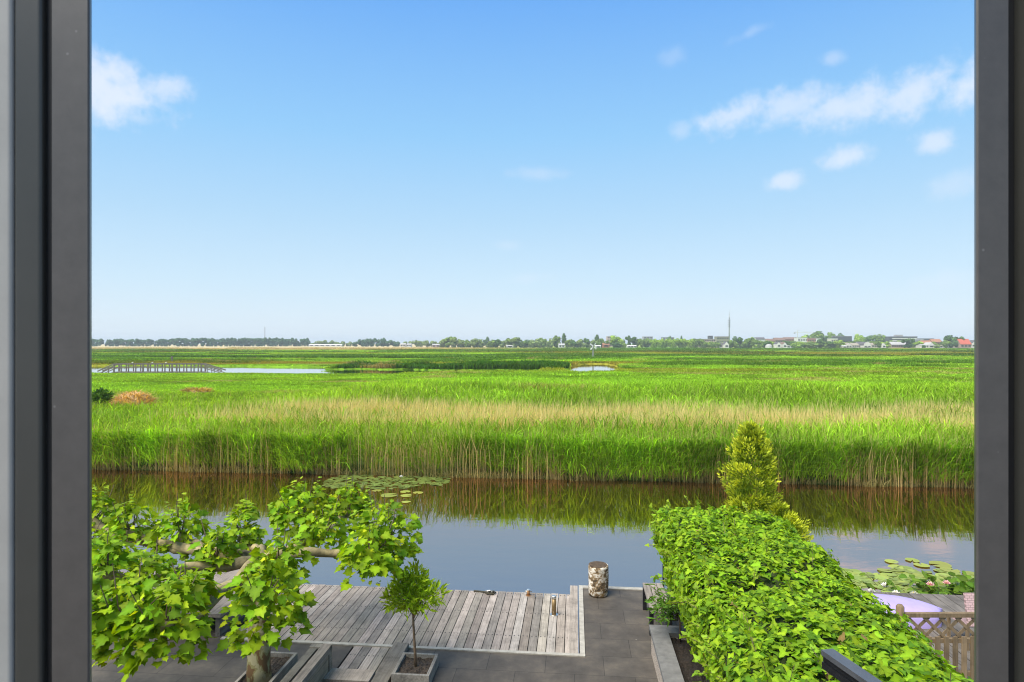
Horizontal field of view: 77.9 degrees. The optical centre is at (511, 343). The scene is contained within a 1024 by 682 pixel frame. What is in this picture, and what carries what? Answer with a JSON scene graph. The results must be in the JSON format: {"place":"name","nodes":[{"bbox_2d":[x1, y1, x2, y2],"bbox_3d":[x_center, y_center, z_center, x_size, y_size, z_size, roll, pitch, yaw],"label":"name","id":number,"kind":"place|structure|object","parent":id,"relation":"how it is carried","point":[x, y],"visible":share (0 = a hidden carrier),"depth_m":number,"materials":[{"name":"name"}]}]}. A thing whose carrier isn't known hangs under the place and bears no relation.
{"place":"outdoors","nodes":[
{"label":"outdoors","id":0,"kind":"place"},
{"bbox_2d":[93,584,283,639],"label":"side terrace","id":1,"kind":"structure","parent":0,"point":[212,627],"depth_m":11.05,"materials":[{"name":"tile"}]},
{"bbox_2d":[109,569,278,635],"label":"bench block","id":2,"kind":"structure","parent":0,"point":[223,601],"depth_m":11.14,"materials":[{"name":"grey wood"}]},
{"bbox_2d":[309,344,342,345],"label":"house","id":3,"kind":"structure","parent":0,"point":[325,345],"depth_m":988.38,"materials":[{"name":"white glass"}]},
{"bbox_2d":[92,588,683,681],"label":"terrace","id":4,"kind":"structure","parent":0,"point":[617,637],"depth_m":9.94,"materials":[{"name":"tile"}]},
{"bbox_2d":[235,651,297,681],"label":"tree planter","id":5,"kind":"object","parent":4,"relation":"on","point":[283,664],"visible":0.45,"depth_m":9.63,"materials":[{"name":"grey concrete"}]},
{"bbox_2d":[92,476,423,681],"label":"plane tree","id":6,"kind":"object","parent":5,"relation":"in","point":[136,622],"visible":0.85,"depth_m":8.52,"materials":[{"name":"green plant"}]},
{"bbox_2d":[280,643,331,681],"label":"sleeper wall","id":7,"kind":"structure","parent":4,"relation":"on","point":[313,663],"depth_m":9.08,"materials":[{"name":"grey wood"}]},
{"bbox_2d":[323,668,374,681],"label":"sleeper step","id":8,"kind":"object","parent":4,"relation":"on","point":[346,675],"visible":0.91,"depth_m":9.33,"materials":[{"name":"grey wood"}]},
{"bbox_2d":[371,642,408,681],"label":"timber beam","id":9,"kind":"structure","parent":4,"relation":"on","point":[389,663],"depth_m":9.73,"materials":[{"name":"grey wood"}]},
{"bbox_2d":[391,652,438,681],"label":"tree planter","id":10,"kind":"object","parent":4,"relation":"on","point":[405,670],"visible":0.98,"depth_m":9.48,"materials":[{"name":"grey concrete"}]},
{"bbox_2d":[379,560,451,666],"bbox_3d":[-1.458,4.079,9.557,1.122,1.646,0.790,0,0,0],"label":"topiary tree","id":11,"kind":"object","parent":10,"relation":"on","point":[413,589],"visible":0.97,"depth_m":9.49,"materials":[{"name":"green plant"}]},
{"bbox_2d":[220,585,666,656],"bbox_3d":[0.335,5.641,11.214,10.252,1.318,2.704,0,0,-20],"label":"kerb strip","id":12,"kind":"object","parent":4,"relation":"on","point":[581,653],"visible":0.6,"depth_m":10.46,"materials":[{"name":"concrete"}]},
{"bbox_2d":[588,561,608,597],"bbox_3d":[1.719,4.696,12.577,0.405,0.608,0.406,0,0,0],"label":"birch log","id":13,"kind":"object","parent":4,"relation":"on","point":[598,574],"visible":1,"depth_m":12.42,"materials":[{"name":"white wood"}]},
{"bbox_2d":[642,564,673,635],"bbox_3d":[2.627,4.570,11.347,0.445,0.860,1.240,0,0,6],"label":"garden bench","id":14,"kind":"object","parent":4,"relation":"on","point":[647,591],"visible":0.34,"depth_m":11.60,"materials":[{"name":"grey wood"}]},
{"bbox_2d":[649,625,708,681],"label":"raised planter","id":15,"kind":"object","parent":4,"relation":"on","point":[672,657],"visible":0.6,"depth_m":9.32,"materials":[{"name":"concrete"}]},
{"bbox_2d":[644,579,680,642],"bbox_3d":[2.404,4.074,9.877,0.706,1.134,0.901,0,0,6],"label":"shrub","id":16,"kind":"object","parent":15,"relation":"on","point":[663,606],"visible":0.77,"depth_m":9.78,"materials":[{"name":"green plant"}]},
{"bbox_2d":[717,420,783,516],"bbox_3d":[4.815,3.329,12.767,1.214,3.587,1.179,0,0,-33],"label":"conifer","id":17,"kind":"object","parent":4,"relation":"on","point":[765,472],"visible":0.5,"depth_m":12.59,"materials":[{"name":"green plant"}]},
{"bbox_2d":[645,495,973,681],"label":"ivy hedge","id":18,"kind":"object","parent":4,"relation":"on","point":[762,596],"visible":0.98,"depth_m":7.38,"materials":[{"name":"green plant"}]},
{"bbox_2d":[821,649,881,681],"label":"handrail","id":19,"kind":"object","parent":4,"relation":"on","point":[838,666],"visible":1,"depth_m":3.44,"materials":[{"name":"black metal"}]},
{"bbox_2d":[871,592,973,681],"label":"neighbour deck","id":20,"kind":"structure","parent":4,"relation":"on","point":[949,603],"depth_m":11.95,"materials":[{"name":"grey wood"}]},
{"bbox_2d":[896,604,973,679],"bbox_3d":[6.633,4.395,9.249,2.030,1.150,0.107,0,0,0],"label":"lattice fence","id":21,"kind":"object","parent":20,"relation":"on","point":[956,639],"visible":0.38,"depth_m":9.22,"materials":[{"name":"brown wood"}]},
{"bbox_2d":[947,593,973,650],"bbox_3d":[7.619,4.512,10.446,0.560,0.916,0.547,0,0,0],"label":"garden chair","id":22,"kind":"object","parent":20,"relation":"on","point":[969,601],"visible":0.12,"depth_m":10.24,"materials":[{"name":"pink wicker"}]},
{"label":"planting bed","id":23,"kind":"structure","parent":4,"relation":"on","visible":0},
{"bbox_2d":[756,501,813,543],"bbox_3d":[5.235,4.089,12.357,1.122,2.065,1.122,0,0,0],"label":"conifer","id":24,"kind":"object","parent":23,"relation":"on","point":[778,509],"visible":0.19,"depth_m":12.15,"materials":[{"name":"green plant"}]},
{"bbox_3d":[0.000,1.400,1.062,8.000,7.200,0.200,0,0,0],"label":"house wall","id":25,"kind":"object","parent":4,"relation":"on","visible":0},
{"bbox_2d":[0,0,1023,681],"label":"window frame","id":26,"kind":"object","parent":25,"relation":"attached to","point":[44,340],"visible":1,"depth_m":0.90,"materials":[{"name":"metal"}]},
{"bbox_2d":[474,590,495,594],"bbox_3d":[-0.556,4.969,12.636,0.468,0.070,0.124,0,0,17],"label":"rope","id":27,"kind":"object","parent":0,"point":[491,593],"visible":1,"depth_m":12.62,"materials":[{"name":"grey fabric"}]},
{"bbox_2d":[92,364,973,652],"bbox_3d":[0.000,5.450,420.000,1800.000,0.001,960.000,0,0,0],"label":"water","id":28,"kind":"structure","parent":0,"point":[526,534],"depth_m":19.78,"materials":[{"name":"blue liquid"}]},
{"bbox_2d":[322,474,450,488],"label":"lily pads","id":29,"kind":"object","parent":28,"relation":"on","point":[423,480],"visible":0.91,"depth_m":24.89,"materials":[{"name":"green plant"}]},
{"bbox_2d":[381,493,396,496],"bbox_3d":[-4.394,5.429,22.608,0.591,0.012,0.598,0,0,0],"label":"lily pad","id":30,"kind":"object","parent":28,"relation":"on","point":[388,495],"visible":0.97,"depth_m":22.57,"materials":[{"name":"green plant"}]},
{"bbox_2d":[237,584,577,673],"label":"timber deck","id":31,"kind":"structure","parent":28,"relation":"on","point":[516,621],"depth_m":11.32,"materials":[{"name":"grey wood"}]},
{"bbox_2d":[550,595,557,615],"bbox_3d":[0.772,4.823,11.649,0.156,0.350,0.156,0,0,0],"label":"bollard light","id":32,"kind":"object","parent":31,"relation":"on","point":[553,613],"visible":1,"depth_m":11.61,"materials":[{"name":"silver metal"}]},
{"bbox_2d":[841,564,973,594],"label":"lily pads","id":33,"kind":"object","parent":28,"relation":"on","point":[860,581],"visible":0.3,"depth_m":14.68,"materials":[{"name":"green plant"}]},
{"bbox_2d":[859,570,973,594],"bbox_3d":[9.516,5.329,13.606,3.592,0.563,1.714,0,0,0],"label":"water lily clump","id":34,"kind":"object","parent":28,"relation":"in","point":[964,586],"visible":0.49,"depth_m":13.81,"materials":[{"name":"green plant"}]},
{"bbox_2d":[913,563,929,566],"bbox_3d":[10.033,5.429,15.500,0.351,0.007,0.335,0,0,0],"label":"lily pad","id":35,"kind":"object","parent":28,"relation":"on","point":[922,565],"visible":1,"depth_m":15.45,"materials":[{"name":"green plant"}]},
{"bbox_2d":[929,561,951,567],"bbox_3d":[10.514,5.429,15.545,0.474,0.009,0.462,0,0,0],"label":"lily pad","id":36,"kind":"object","parent":28,"relation":"on","point":[942,564],"visible":1,"depth_m":15.59,"materials":[{"name":"green plant"}]},
{"bbox_2d":[940,567,960,572],"bbox_3d":[10.491,5.429,15.155,0.410,0.008,0.408,0,0,0],"label":"lily pad","id":37,"kind":"object","parent":28,"relation":"on","point":[946,568],"visible":0.93,"depth_m":15.18,"materials":[{"name":"green plant"}]},
{"bbox_2d":[92,343,973,488],"bbox_3d":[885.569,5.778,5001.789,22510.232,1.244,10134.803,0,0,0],"label":"marsh ground","id":38,"kind":"structure","parent":0,"point":[377,466],"depth_m":26.90,"materials":[{"name":"green plant"}]},
{"bbox_2d":[93,338,103,345],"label":"tree","id":39,"kind":"object","parent":38,"relation":"on","point":[100,342],"visible":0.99,"depth_m":991.42,"materials":[{"name":"green plant"}]},
{"bbox_2d":[92,387,114,406],"bbox_3d":[-31.814,4.291,48.999,2.040,1.989,1.947,0,0,0],"label":"marsh bush","id":40,"kind":"object","parent":38,"relation":"on","point":[102,395],"visible":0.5,"depth_m":48.77,"materials":[{"name":"green plant"}]},
{"bbox_2d":[119,338,126,345],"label":"tree","id":41,"kind":"object","parent":38,"relation":"on","point":[123,342],"visible":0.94,"depth_m":1000.40,"materials":[{"name":"green plant"}]},
{"bbox_2d":[108,389,160,404],"bbox_3d":[-29.360,4.369,49.017,4.509,1.661,3.885,0,0,0],"label":"reed heap","id":42,"kind":"object","parent":38,"relation":"on","point":[133,396],"visible":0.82,"depth_m":48.45,"materials":[{"name":"brown plant"}]},
{"bbox_2d":[145,339,153,345],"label":"tree","id":43,"kind":"object","parent":38,"relation":"on","point":[150,342],"visible":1,"depth_m":996.22,"materials":[{"name":"green plant"}]},
{"bbox_2d":[97,363,225,372],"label":"footbridge","id":44,"kind":"object","parent":38,"relation":"on","point":[120,367],"visible":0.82,"depth_m":107.98,"materials":[{"name":"grey wood"}]},
{"bbox_2d":[164,339,173,345],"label":"tree","id":45,"kind":"object","parent":38,"relation":"on","point":[168,343],"visible":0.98,"depth_m":995.32,"materials":[{"name":"green plant"}]},
{"bbox_2d":[176,338,183,345],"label":"tree","id":46,"kind":"object","parent":38,"relation":"on","point":[180,342],"visible":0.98,"depth_m":995.00,"materials":[{"name":"green plant"}]},
{"bbox_2d":[183,338,193,345],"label":"tree","id":47,"kind":"object","parent":38,"relation":"on","point":[186,342],"visible":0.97,"depth_m":997.18,"materials":[{"name":"green plant"}]},
{"bbox_2d":[190,338,200,345],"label":"tree","id":48,"kind":"object","parent":38,"relation":"on","point":[194,342],"visible":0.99,"depth_m":993.87,"materials":[{"name":"green plant"}]},
{"bbox_2d":[199,338,208,345],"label":"tree","id":49,"kind":"object","parent":38,"relation":"on","point":[201,340],"visible":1,"depth_m":998.49,"materials":[{"name":"green plant"}]},
{"bbox_2d":[229,337,236,345],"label":"tree","id":50,"kind":"object","parent":38,"relation":"on","point":[232,341],"visible":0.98,"depth_m":993.58,"materials":[{"name":"green plant"}]},
{"bbox_2d":[240,337,249,345],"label":"tree","id":51,"kind":"object","parent":38,"relation":"on","point":[245,341],"visible":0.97,"depth_m":995.61,"materials":[{"name":"green plant"}]},
{"bbox_2d":[238,456,279,469],"bbox_3d":[-10.222,5.156,27.069,2.859,1.055,1.333,0,0,12],"label":"waterside plant","id":52,"kind":"object","parent":38,"relation":"on","point":[268,463],"visible":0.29,"depth_m":26.77,"materials":[{"name":"green plant"}]},
{"bbox_2d":[291,339,299,345],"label":"tree","id":53,"kind":"object","parent":38,"relation":"on","point":[295,342],"visible":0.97,"depth_m":993.86,"materials":[{"name":"green plant"}]},
{"bbox_2d":[361,338,368,346],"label":"tree","id":54,"kind":"object","parent":38,"relation":"on","point":[365,342],"visible":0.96,"depth_m":950.70,"materials":[{"name":"green plant"}]},
{"bbox_2d":[373,338,380,346],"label":"tree","id":55,"kind":"object","parent":38,"relation":"on","point":[378,343],"visible":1,"depth_m":942.69,"materials":[{"name":"green plant"}]},
{"bbox_2d":[443,336,451,347],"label":"tree","id":56,"kind":"object","parent":38,"relation":"on","point":[448,343],"visible":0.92,"depth_m":738.01,"materials":[{"name":"green plant"}]},
{"bbox_2d":[450,337,458,346],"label":"tree","id":57,"kind":"object","parent":38,"relation":"on","point":[454,341],"visible":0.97,"depth_m":734.07,"materials":[{"name":"green plant"}]},
{"bbox_2d":[456,339,464,347],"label":"tree","id":58,"kind":"object","parent":38,"relation":"on","point":[461,343],"visible":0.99,"depth_m":734.34,"materials":[{"name":"green plant"}]},
{"bbox_2d":[468,338,478,346],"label":"tree","id":59,"kind":"object","parent":38,"relation":"on","point":[473,342],"visible":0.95,"depth_m":734.42,"materials":[{"name":"green plant"}]},
{"bbox_2d":[475,339,484,346],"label":"tree","id":60,"kind":"object","parent":38,"relation":"on","point":[480,343],"visible":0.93,"depth_m":736.92,"materials":[{"name":"green plant"}]},
{"bbox_2d":[485,339,494,346],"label":"tree","id":61,"kind":"object","parent":38,"relation":"on","point":[491,343],"visible":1,"depth_m":735.33,"materials":[{"name":"green plant"}]},
{"bbox_2d":[499,341,507,346],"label":"tree","id":62,"kind":"object","parent":38,"relation":"on","point":[503,343],"visible":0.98,"depth_m":737.90,"materials":[{"name":"green plant"}]},
{"bbox_2d":[508,337,519,347],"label":"tree","id":63,"kind":"object","parent":38,"relation":"on","point":[515,340],"visible":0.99,"depth_m":734.02,"materials":[{"name":"green plant"}]},
{"bbox_2d":[528,339,535,347],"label":"tree","id":64,"kind":"object","parent":38,"relation":"on","point":[532,344],"visible":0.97,"depth_m":734.41,"materials":[{"name":"green plant"}]},
{"bbox_2d":[92,347,973,401],"bbox_3d":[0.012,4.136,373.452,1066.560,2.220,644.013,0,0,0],"label":"marsh grass","id":65,"kind":"structure","parent":38,"relation":"on","point":[937,367],"depth_m":127.75,"materials":[{"name":"green plant"}]},
{"bbox_2d":[180,386,213,392],"bbox_3d":[-30.830,4.528,61.942,4.130,0.703,2.416,0,0,0],"label":"reed heap","id":66,"kind":"object","parent":65,"relation":"on","point":[200,389],"visible":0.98,"depth_m":61.72,"materials":[{"name":"brown plant"}]},
{"bbox_2d":[535,339,542,347],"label":"tree","id":67,"kind":"object","parent":38,"relation":"on","point":[538,343],"visible":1,"depth_m":733.52,"materials":[{"name":"green plant"}]},
{"bbox_2d":[538,338,546,347],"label":"tree","id":68,"kind":"object","parent":38,"relation":"on","point":[544,341],"visible":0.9,"depth_m":737.71,"materials":[{"name":"green plant"}]},
{"bbox_2d":[546,338,553,347],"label":"tree","id":69,"kind":"object","parent":38,"relation":"on","point":[550,343],"visible":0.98,"depth_m":734.91,"materials":[{"name":"green plant"}]},
{"bbox_2d":[553,335,560,347],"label":"tree","id":70,"kind":"object","parent":38,"relation":"on","point":[557,340],"visible":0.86,"depth_m":745.41,"materials":[{"name":"green plant"}]},
{"bbox_2d":[564,339,571,347],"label":"tree","id":71,"kind":"object","parent":38,"relation":"on","point":[567,343],"visible":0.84,"depth_m":742.27,"materials":[{"name":"green plant"}]},
{"bbox_2d":[576,339,585,347],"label":"tree","id":72,"kind":"object","parent":38,"relation":"on","point":[580,343],"visible":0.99,"depth_m":734.47,"materials":[{"name":"green plant"}]},
{"bbox_2d":[595,338,603,347],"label":"tree","id":73,"kind":"object","parent":38,"relation":"on","point":[599,341],"visible":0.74,"depth_m":737.10,"materials":[{"name":"green plant"}]},
{"bbox_2d":[611,342,621,347],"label":"tree","id":74,"kind":"object","parent":38,"relation":"on","point":[617,345],"visible":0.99,"depth_m":699.49,"materials":[{"name":"green plant"}]},
{"bbox_2d":[609,335,626,347],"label":"tree","id":75,"kind":"object","parent":38,"relation":"on","point":[614,339],"visible":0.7,"depth_m":733.54,"materials":[{"name":"green plant"}]},
{"bbox_2d":[638,338,644,347],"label":"tree","id":76,"kind":"object","parent":38,"relation":"on","point":[641,342],"visible":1,"depth_m":737.92,"materials":[{"name":"green plant"}]},
{"bbox_2d":[644,338,649,346],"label":"tree","id":77,"kind":"object","parent":38,"relation":"on","point":[647,343],"visible":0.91,"depth_m":739.03,"materials":[{"name":"green plant"}]},
{"bbox_2d":[649,339,657,346],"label":"tree","id":78,"kind":"object","parent":38,"relation":"on","point":[653,343],"visible":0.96,"depth_m":722.06,"materials":[{"name":"green plant"}]},
{"bbox_2d":[656,339,665,347],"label":"tree","id":79,"kind":"object","parent":38,"relation":"on","point":[661,342],"visible":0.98,"depth_m":716.05,"materials":[{"name":"green plant"}]},
{"bbox_2d":[668,339,677,346],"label":"tree","id":80,"kind":"object","parent":38,"relation":"on","point":[672,343],"visible":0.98,"depth_m":713.29,"materials":[{"name":"green plant"}]},
{"bbox_2d":[686,339,695,347],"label":"tree","id":81,"kind":"object","parent":38,"relation":"on","point":[690,343],"visible":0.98,"depth_m":712.31,"materials":[{"name":"green plant"}]},
{"bbox_2d":[729,340,739,347],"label":"tree","id":82,"kind":"object","parent":38,"relation":"on","point":[734,344],"visible":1,"depth_m":693.79,"materials":[{"name":"green plant"}]},
{"bbox_2d":[732,336,742,347],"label":"tree","id":83,"kind":"object","parent":38,"relation":"on","point":[739,341],"visible":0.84,"depth_m":701.02,"materials":[{"name":"green plant"}]},
{"bbox_2d":[740,339,752,347],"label":"tree","id":84,"kind":"object","parent":38,"relation":"on","point":[744,343],"visible":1,"depth_m":697.33,"materials":[{"name":"green plant"}]},
{"bbox_2d":[747,337,754,347],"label":"tree","id":85,"kind":"object","parent":38,"relation":"on","point":[751,339],"visible":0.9,"depth_m":699.33,"materials":[{"name":"green plant"}]},
{"bbox_2d":[753,339,763,347],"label":"tree","id":86,"kind":"object","parent":38,"relation":"on","point":[759,343],"visible":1,"depth_m":693.00,"materials":[{"name":"green plant"}]},
{"bbox_2d":[773,342,780,347],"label":"house","id":87,"kind":"structure","parent":38,"relation":"on","point":[776,344],"depth_m":691.94,"materials":[{"name":"stone"}]},
{"bbox_2d":[790,341,805,347],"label":"tree","id":88,"kind":"object","parent":38,"relation":"on","point":[799,344],"visible":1,"depth_m":686.61,"materials":[{"name":"green plant"}]},
{"bbox_2d":[804,342,821,347],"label":"tree","id":89,"kind":"object","parent":38,"relation":"on","point":[811,345],"visible":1,"depth_m":689.17,"materials":[{"name":"green plant"}]},
{"bbox_2d":[809,332,824,341],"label":"tree","id":90,"kind":"object","parent":38,"relation":"on","point":[815,335],"visible":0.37,"depth_m":848.47,"materials":[{"name":"green plant"}]},
{"bbox_2d":[817,339,824,347],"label":"tree","id":91,"kind":"object","parent":38,"relation":"on","point":[819,341],"visible":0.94,"depth_m":692.94,"materials":[{"name":"green plant"}]},
{"bbox_2d":[826,341,834,347],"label":"tree","id":92,"kind":"object","parent":38,"relation":"on","point":[830,344],"visible":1,"depth_m":687.57,"materials":[{"name":"green plant"}]},
{"bbox_2d":[834,340,844,347],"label":"tree","id":93,"kind":"object","parent":38,"relation":"on","point":[839,342],"visible":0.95,"depth_m":684.54,"materials":[{"name":"green plant"}]},
{"bbox_2d":[853,336,865,341],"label":"tree","id":94,"kind":"object","parent":38,"relation":"on","point":[860,339],"visible":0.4,"depth_m":848.08,"materials":[{"name":"green plant"}]},
{"bbox_2d":[859,342,870,347],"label":"house","id":95,"kind":"structure","parent":38,"relation":"on","point":[865,344],"depth_m":684.00,"materials":[{"name":"stone"}]},
{"bbox_2d":[870,335,883,342],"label":"tree","id":96,"kind":"object","parent":38,"relation":"on","point":[874,338],"visible":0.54,"depth_m":855.04,"materials":[{"name":"green plant"}]},
{"bbox_2d":[901,338,914,347],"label":"tree","id":97,"kind":"object","parent":38,"relation":"on","point":[908,344],"visible":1,"depth_m":693.74,"materials":[{"name":"green plant"}]},
{"bbox_2d":[942,340,951,347],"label":"tree","id":98,"kind":"object","parent":38,"relation":"on","point":[945,343],"visible":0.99,"depth_m":687.71,"materials":[{"name":"green plant"}]},
{"bbox_2d":[943,335,957,347],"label":"tree","id":99,"kind":"object","parent":38,"relation":"on","point":[954,341],"visible":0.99,"depth_m":689.03,"materials":[{"name":"green plant"}]},
{"bbox_2d":[957,339,970,347],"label":"house","id":100,"kind":"structure","parent":38,"relation":"on","point":[965,343],"depth_m":681.43,"materials":[{"name":"brown brick"}]},
{"bbox_2d":[92,0,973,343],"label":"sky","id":101,"kind":"structure","parent":0,"point":[346,171],"materials":[{"name":"blue"}]},
{"bbox_2d":[714,336,728,341],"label":"building","id":102,"kind":"structure","parent":0,"point":[721,338],"depth_m":810.00,"materials":[{"name":"brown tile"}]},
{"bbox_2d":[783,337,794,341],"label":"house","id":103,"kind":"structure","parent":0,"point":[790,339],"depth_m":791.65,"materials":[{"name":"pink brick"}]},
{"bbox_2d":[794,337,807,341],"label":"building","id":104,"kind":"structure","parent":0,"point":[801,339],"depth_m":760.00,"materials":[{"name":"white glass"}]},
{"bbox_2d":[832,336,851,341],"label":"building","id":105,"kind":"structure","parent":0,"point":[846,338],"depth_m":800.00,"materials":[{"name":"grey glass"}]},
{"bbox_2d":[889,342,905,347],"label":"house","id":106,"kind":"structure","parent":0,"point":[896,344],"depth_m":705.00,"materials":[{"name":"white brick"}]},
{"bbox_2d":[885,335,917,341],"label":"building","id":107,"kind":"structure","parent":0,"point":[894,338],"depth_m":799.87,"materials":[{"name":"stone"}]},
{"bbox_2d":[867,594,941,628],"bbox_3d":[6.505,4.797,11.511,2.500,0.346,0.960,0,0,10],"label":"rowing boat","id":108,"kind":"object","parent":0,"point":[910,604],"visible":0.22,"depth_m":11.24,"materials":[{"name":"purple plastic"}]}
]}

